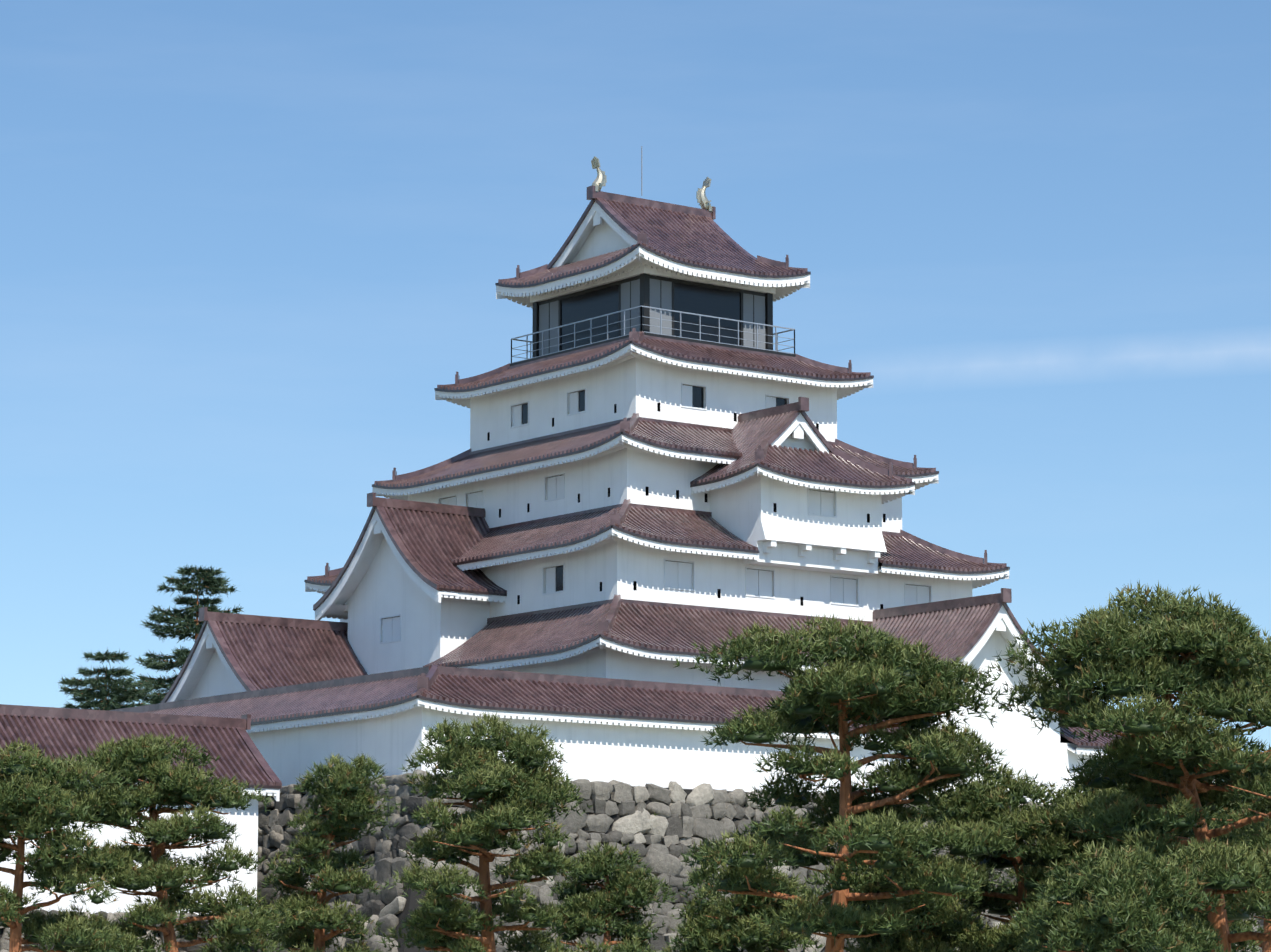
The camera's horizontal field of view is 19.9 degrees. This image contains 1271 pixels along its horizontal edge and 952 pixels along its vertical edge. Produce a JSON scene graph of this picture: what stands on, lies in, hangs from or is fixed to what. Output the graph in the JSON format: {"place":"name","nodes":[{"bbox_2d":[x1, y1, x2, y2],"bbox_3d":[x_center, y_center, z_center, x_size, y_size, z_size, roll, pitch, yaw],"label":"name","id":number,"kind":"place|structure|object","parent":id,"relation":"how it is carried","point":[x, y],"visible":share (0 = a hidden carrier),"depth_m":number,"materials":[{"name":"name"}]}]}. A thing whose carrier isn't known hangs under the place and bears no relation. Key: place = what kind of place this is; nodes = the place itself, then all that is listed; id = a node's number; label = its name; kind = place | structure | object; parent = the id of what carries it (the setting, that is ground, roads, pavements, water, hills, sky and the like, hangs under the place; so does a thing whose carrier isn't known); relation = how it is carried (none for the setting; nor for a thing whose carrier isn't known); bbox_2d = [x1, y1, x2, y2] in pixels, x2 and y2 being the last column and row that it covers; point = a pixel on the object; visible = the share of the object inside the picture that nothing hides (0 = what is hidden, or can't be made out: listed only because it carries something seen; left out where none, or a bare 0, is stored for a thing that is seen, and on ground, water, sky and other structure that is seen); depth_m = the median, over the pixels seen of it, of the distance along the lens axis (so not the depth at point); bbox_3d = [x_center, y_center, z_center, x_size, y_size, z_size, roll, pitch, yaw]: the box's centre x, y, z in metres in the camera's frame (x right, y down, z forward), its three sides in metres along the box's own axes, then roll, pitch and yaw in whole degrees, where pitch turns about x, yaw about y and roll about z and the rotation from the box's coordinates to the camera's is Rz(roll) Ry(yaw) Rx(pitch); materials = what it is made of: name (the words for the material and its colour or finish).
{"place":"outdoors","nodes":[
{"label":"outdoors","id":0,"kind":"place"},
{"bbox_2d":[0,0,1270,751],"label":"sky","id":1,"kind":"structure","parent":0,"point":[247,247],"materials":[{"name":"blue"}]},
{"bbox_2d":[304,146,1077,690],"bbox_3d":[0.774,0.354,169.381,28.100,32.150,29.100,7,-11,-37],"label":"castle keep","id":2,"kind":"structure","parent":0,"point":[622,396],"depth_m":162.96,"materials":[{"name":"white paint"}]},
{"bbox_2d":[313,397,1063,804],"bbox_3d":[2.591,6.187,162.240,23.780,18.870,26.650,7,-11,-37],"label":"gabled projections","id":3,"kind":"object","parent":2,"relation":"attached to","point":[401,593],"visible":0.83,"depth_m":160.02,"materials":[{"name":"white paint"}]},
{"label":"ground","id":4,"kind":"structure","parent":0,"visible":0},
{"bbox_2d":[0,737,154,951],"bbox_3d":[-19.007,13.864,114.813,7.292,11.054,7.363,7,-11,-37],"label":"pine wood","id":5,"kind":"object","parent":4,"relation":"on","point":[36,805],"visible":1,"depth_m":114.68,"materials":[{"name":"green plant"}]},
{"bbox_2d":[58,647,153,710],"bbox_3d":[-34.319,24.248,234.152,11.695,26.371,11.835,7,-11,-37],"label":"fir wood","id":6,"kind":"object","parent":4,"relation":"on","point":[119,693],"visible":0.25,"depth_m":234.86,"materials":[{"name":"green plant"}]},
{"bbox_2d":[52,731,306,951],"bbox_3d":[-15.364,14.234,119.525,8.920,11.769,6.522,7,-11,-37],"label":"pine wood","id":7,"kind":"object","parent":4,"relation":"on","point":[234,922],"visible":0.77,"depth_m":118.89,"materials":[{"name":"green plant"}]},
{"bbox_2d":[129,565,243,704],"bbox_3d":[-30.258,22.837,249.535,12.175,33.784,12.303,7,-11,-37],"label":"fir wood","id":8,"kind":"object","parent":4,"relation":"on","point":[190,623],"visible":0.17,"depth_m":250.69,"materials":[{"name":"green plant"}]},
{"bbox_2d":[255,752,407,951],"bbox_3d":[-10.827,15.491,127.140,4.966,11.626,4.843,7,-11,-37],"label":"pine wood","id":9,"kind":"object","parent":4,"relation":"on","point":[349,800],"visible":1,"depth_m":126.81,"materials":[{"name":"green plant"}]},
{"bbox_2d":[376,710,595,951],"bbox_3d":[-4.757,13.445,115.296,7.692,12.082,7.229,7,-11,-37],"label":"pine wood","id":10,"kind":"object","parent":4,"relation":"on","point":[523,789],"visible":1,"depth_m":114.50,"materials":[{"name":"green plant"}]},
{"bbox_2d":[539,841,677,951],"bbox_3d":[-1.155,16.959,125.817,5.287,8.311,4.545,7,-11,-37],"label":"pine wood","id":11,"kind":"object","parent":4,"relation":"on","point":[599,912],"visible":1,"depth_m":125.49,"materials":[{"name":"green plant"}]},
{"bbox_2d":[0,769,1263,951],"bbox_3d":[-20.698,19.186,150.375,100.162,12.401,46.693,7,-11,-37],"label":"stone base","id":12,"kind":"object","parent":4,"relation":"on","point":[661,828],"visible":0.1,"depth_m":141.97,"materials":[{"name":"grey stone"}]},
{"bbox_2d":[0,607,1214,914],"bbox_3d":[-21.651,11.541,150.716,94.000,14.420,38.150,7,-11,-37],"label":"castle wings and gallery","id":13,"kind":"object","parent":12,"relation":"on","point":[270,705],"visible":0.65,"depth_m":143.75,"materials":[{"name":"white paint"}]},
{"bbox_2d":[653,868,825,951],"bbox_3d":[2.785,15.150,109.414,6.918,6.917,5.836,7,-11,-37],"label":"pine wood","id":14,"kind":"object","parent":4,"relation":"on","point":[725,924],"visible":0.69,"depth_m":108.43,"materials":[{"name":"green plant"}]},
{"bbox_2d":[665,612,1028,951],"bbox_3d":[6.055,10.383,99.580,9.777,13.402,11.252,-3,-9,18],"label":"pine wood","id":15,"kind":"object","parent":4,"relation":"on","point":[912,691],"visible":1,"depth_m":98.46,"materials":[{"name":"green plant"}]},
{"bbox_2d":[802,864,1006,951],"bbox_3d":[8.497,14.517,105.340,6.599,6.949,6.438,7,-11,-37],"label":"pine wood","id":16,"kind":"object","parent":4,"relation":"on","point":[947,919],"visible":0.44,"depth_m":104.12,"materials":[{"name":"green plant"}]},
{"bbox_2d":[907,762,1122,951],"bbox_3d":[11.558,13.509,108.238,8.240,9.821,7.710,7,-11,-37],"label":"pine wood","id":17,"kind":"object","parent":4,"relation":"on","point":[988,800],"visible":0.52,"depth_m":107.22,"materials":[{"name":"green plant"}]},
{"bbox_2d":[1003,841,1230,951],"bbox_3d":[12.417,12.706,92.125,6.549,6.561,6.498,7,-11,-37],"label":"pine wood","id":18,"kind":"object","parent":4,"relation":"on","point":[1127,901],"visible":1,"depth_m":90.89,"materials":[{"name":"green plant"}]},
{"bbox_2d":[978,580,1270,951],"bbox_3d":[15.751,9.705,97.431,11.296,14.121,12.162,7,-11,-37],"label":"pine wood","id":19,"kind":"object","parent":4,"relation":"on","point":[1202,663],"visible":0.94,"depth_m":96.36,"materials":[{"name":"green plant"}]},
{"bbox_2d":[1006,776,1257,951],"bbox_3d":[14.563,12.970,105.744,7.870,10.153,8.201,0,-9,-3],"label":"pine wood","id":20,"kind":"object","parent":4,"relation":"on","point":[1065,801],"visible":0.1,"depth_m":105.86,"materials":[{"name":"green plant"}]},
{"bbox_2d":[1190,780,1270,951],"bbox_3d":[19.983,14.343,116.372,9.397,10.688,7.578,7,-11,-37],"label":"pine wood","id":21,"kind":"object","parent":4,"relation":"on","point":[1235,816],"visible":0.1,"depth_m":114.91,"materials":[{"name":"green plant"}]}
]}

